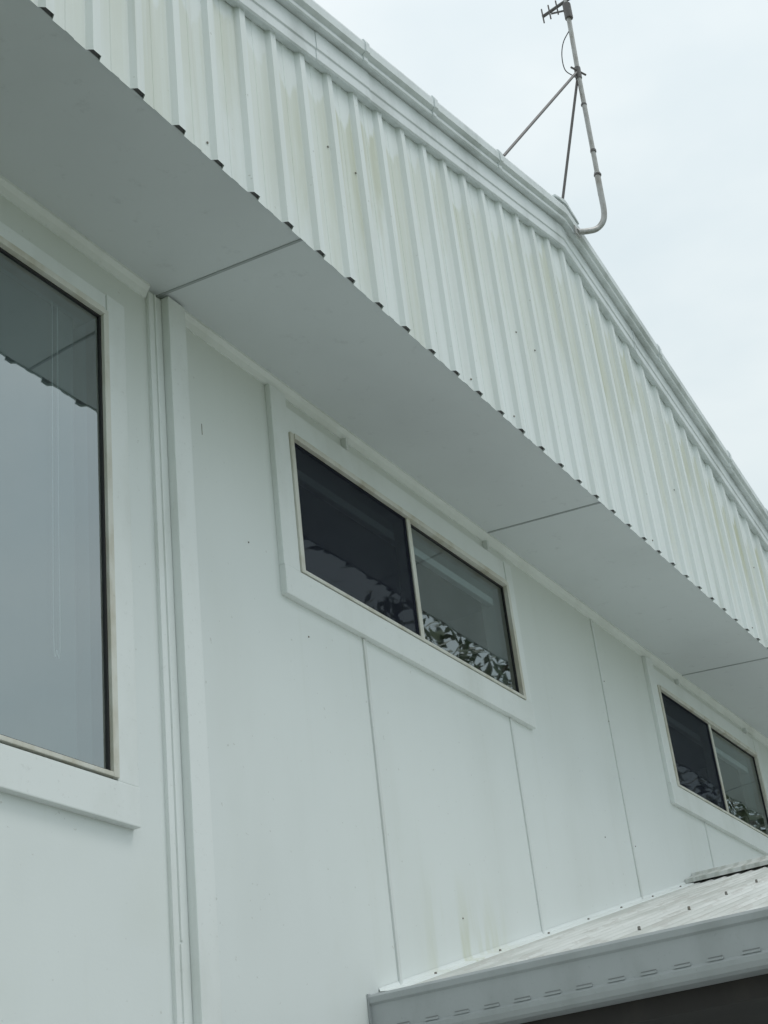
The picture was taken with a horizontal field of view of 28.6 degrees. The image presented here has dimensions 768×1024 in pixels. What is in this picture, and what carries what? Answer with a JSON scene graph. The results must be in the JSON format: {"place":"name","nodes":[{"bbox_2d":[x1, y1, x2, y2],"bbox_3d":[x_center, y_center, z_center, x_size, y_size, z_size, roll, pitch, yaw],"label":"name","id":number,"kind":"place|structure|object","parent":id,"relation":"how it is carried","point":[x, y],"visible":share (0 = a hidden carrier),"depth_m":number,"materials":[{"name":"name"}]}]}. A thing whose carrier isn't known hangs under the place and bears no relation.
{"place":"outdoors","nodes":[
{"label":"outdoors","id":0,"kind":"place"},
{"bbox_2d":[40,7,767,648],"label":"roof","id":1,"kind":"structure","parent":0,"point":[346,277],"depth_m":7.67,"materials":[{"name":"metal"}]},
{"bbox_2d":[275,0,767,531],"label":"barge capping","id":2,"kind":"object","parent":1,"relation":"attached to","point":[325,24],"visible":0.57,"depth_m":7.31,"materials":[{"name":"white metal"}]},
{"bbox_2d":[310,31,369,102],"bbox_3d":[-0.173,-1.738,5.888,0.039,0.254,0.400,-21,-31,25],"label":"board lap","id":3,"kind":"object","parent":2,"relation":"on","point":[343,70],"visible":0.92,"depth_m":5.86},
{"bbox_2d":[358,39,369,66],"bbox_3d":[-0.198,-1.814,6.112,0.318,0.142,0.030,-21,-31,25],"label":"capping lap","id":4,"kind":"object","parent":2,"relation":"on","point":[365,54],"visible":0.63,"depth_m":6.04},
{"bbox_2d":[31,0,767,647],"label":"ribbed cladding","id":5,"kind":"structure","parent":2,"relation":"attached to","point":[463,276],"depth_m":6.23,"materials":[{"name":"metal"}]},
{"bbox_2d":[41,7,758,638],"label":"rib closures","id":6,"kind":"object","parent":5,"relation":"attached to","point":[97,55],"visible":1,"depth_m":5.04,"materials":[{"name":"plastic"}]},
{"bbox_2d":[427,95,438,120],"bbox_3d":[0.096,-1.736,6.650,0.318,0.142,0.030,-21,-31,25],"label":"capping lap","id":7,"kind":"object","parent":2,"relation":"on","point":[434,110],"visible":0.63,"depth_m":6.57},
{"bbox_2d":[493,149,503,172],"bbox_3d":[0.429,-1.647,7.260,0.318,0.142,0.030,-21,-31,25],"label":"capping lap","id":8,"kind":"object","parent":2,"relation":"on","point":[500,162],"visible":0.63,"depth_m":7.18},
{"bbox_2d":[631,330,636,354],"bbox_3d":[1.397,-0.957,8.481,0.039,0.159,0.020,-21,-31,25],"label":"board lap","id":9,"kind":"object","parent":2,"relation":"on","point":[633,353],"visible":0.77,"depth_m":8.46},
{"bbox_2d":[654,344,661,364],"bbox_3d":[1.470,-0.880,8.788,0.318,0.142,0.030,-21,-31,25],"label":"capping lap","id":10,"kind":"object","parent":2,"relation":"on","point":[659,356],"visible":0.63,"depth_m":8.71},
{"bbox_2d":[725,450,732,469],"bbox_3d":[2.039,-0.292,9.492,0.318,0.142,0.030,-21,-31,25],"label":"capping lap","id":11,"kind":"object","parent":2,"relation":"on","point":[730,461],"visible":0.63,"depth_m":9.41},
{"bbox_2d":[503,0,606,238],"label":"tv antenna","id":12,"kind":"object","parent":1,"relation":"attached to","point":[568,15],"visible":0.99,"depth_m":8.38,"materials":[{"name":"metal"}]},
{"bbox_2d":[552,194,578,224],"bbox_3d":[-3.330,0.004,10.088,10.115,0.066,0.300,-21,-31,25],"label":"ridge cap","id":13,"kind":"object","parent":1,"relation":"on","point":[562,201],"visible":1,"depth_m":7.99,"materials":[{"name":"metal"}]},
{"bbox_2d":[415,560,491,676],"bbox_3d":[-1.077,1.076,6.943,2.679,1.672,3.038,-21,-31,25],"label":"room","id":14,"kind":"object","parent":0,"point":[453,621],"depth_m":8.02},
{"bbox_2d":[224,0,767,550],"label":"barge board","id":15,"kind":"object","parent":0,"point":[292,32],"visible":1,"depth_m":7.20,"materials":[{"name":"white metal"}]},
{"bbox_2d":[314,0,767,509],"label":"sky","id":16,"kind":"structure","parent":0,"point":[676,91],"materials":[{"name":"white"}]},
{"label":"concrete driveway","id":17,"kind":"structure","parent":0,"visible":0},
{"bbox_2d":[161,296,222,1023],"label":"wall post","id":18,"kind":"object","parent":17,"relation":"on","point":[203,946],"depth_m":4.72,"materials":[{"name":"paint"}]},
{"bbox_2d":[367,855,767,1023],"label":"carport","id":19,"kind":"object","parent":17,"relation":"on","point":[687,951],"visible":1,"depth_m":4.82,"materials":[{"name":"metal"}]},
{"label":"ground","id":20,"kind":"structure","parent":0,"visible":0},
{"bbox_2d":[0,195,767,1023],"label":"front wall","id":21,"kind":"structure","parent":20,"relation":"on","point":[304,915],"depth_m":5.32,"materials":[{"name":"paint"}]},
{"bbox_2d":[0,271,76,758],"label":"roller blind","id":22,"kind":"object","parent":21,"relation":"attached to","point":[38,695],"visible":1,"depth_m":4.48,"materials":[{"name":"fabric"}]},
{"bbox_2d":[0,221,140,829],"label":"fixed window","id":23,"kind":"structure","parent":21,"relation":"attached to","point":[43,776],"depth_m":4.55,"materials":[{"name":"paint"}]},
{"bbox_2d":[0,247,110,770],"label":"glazing gaskets","id":24,"kind":"object","parent":23,"relation":"attached to","point":[102,487],"visible":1,"depth_m":4.67,"materials":[{"name":"rubber"}]},
{"bbox_2d":[145,292,192,1023],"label":"post cover strip","id":25,"kind":"object","parent":21,"relation":"attached to","point":[179,936],"visible":1,"depth_m":4.67,"materials":[{"name":"paint"}]},
{"bbox_2d":[0,0,767,737],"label":"soffit","id":26,"kind":"structure","parent":21,"relation":"attached to","point":[96,152],"depth_m":5.64,"materials":[{"name":"paint"}]},
{"bbox_2d":[0,174,149,297],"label":"eave moulding","id":27,"kind":"object","parent":26,"relation":"attached to","point":[19,198],"visible":1,"depth_m":5.02,"materials":[{"name":"paint"}]},
{"bbox_2d":[156,238,767,675],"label":"soffit joints","id":28,"kind":"object","parent":26,"relation":"attached to","point":[302,240],"visible":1,"depth_m":5.35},
{"bbox_2d":[185,310,767,746],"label":"eave moulding","id":29,"kind":"object","parent":26,"relation":"attached to","point":[223,346],"visible":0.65,"depth_m":6.92,"materials":[{"name":"paint"}]},
{"bbox_2d":[265,384,536,729],"bbox_3d":[0.109,0.268,6.499,0.087,0.906,2.072,-21,-31,25],"label":"sliding window","id":30,"kind":"structure","parent":21,"relation":"attached to","point":[300,584],"depth_m":6.25,"materials":[{"name":"paint"}]},
{"bbox_2d":[294,442,419,635],"bbox_3d":[-0.104,0.124,6.114,0.001,0.568,0.877,-21,-31,25],"label":"flyscreen","id":31,"kind":"object","parent":30,"relation":"attached to","point":[355,541],"visible":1,"depth_m":6.09,"materials":[{"name":"black fabric"}]},
{"bbox_2d":[303,448,518,692],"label":"glazing gaskets","id":32,"kind":"object","parent":30,"relation":"attached to","point":[480,573],"visible":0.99,"depth_m":7.14,"materials":[{"name":"rubber"}]},
{"bbox_2d":[413,546,492,606],"bbox_3d":[0.045,0.123,6.629,0.033,0.040,1.834,-21,-31,25],"label":"blind headrail","id":33,"kind":"object","parent":21,"relation":"attached to","point":[443,572],"visible":0.45,"depth_m":7.02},
{"bbox_2d":[341,438,747,983],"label":"sheet joint battens","id":34,"kind":"object","parent":21,"relation":"attached to","point":[344,445],"visible":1,"depth_m":6.49,"materials":[{"name":"paint"}]},
{"bbox_2d":[642,656,767,855],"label":"sliding window","id":35,"kind":"structure","parent":21,"relation":"attached to","point":[683,798],"depth_m":9.21,"materials":[{"name":"paint"}]},
{"bbox_2d":[661,692,725,810],"bbox_3d":[1.875,1.457,9.113,0.001,0.579,0.828,-21,-31,25],"label":"flyscreen","id":36,"kind":"object","parent":35,"relation":"attached to","point":[694,757],"visible":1,"depth_m":9.11,"materials":[{"name":"black fabric"}]},
{"bbox_2d":[679,704,767,822],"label":"glazing gaskets","id":37,"kind":"object","parent":35,"relation":"attached to","point":[728,740],"visible":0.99,"depth_m":10.14,"materials":[{"name":"rubber"}]},
{"bbox_2d":[715,747,747,773],"bbox_3d":[2.020,1.464,9.614,0.033,0.040,1.764,-21,-31,25],"label":"blind headrail","id":38,"kind":"object","parent":21,"relation":"attached to","point":[731,761],"visible":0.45,"depth_m":10.04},
{"bbox_3d":[-3.157,3.785,8.262,9.300,4.880,11.400,-21,-31,25],"label":"side and rear walls","id":39,"kind":"object","parent":20,"relation":"on","visible":0},
{"bbox_2d":[717,757,749,823],"bbox_3d":[0.896,2.406,9.934,2.679,1.683,2.968,-21,-31,25],"label":"room","id":40,"kind":"object","parent":39,"relation":"in","point":[737,808],"depth_m":10.92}
]}

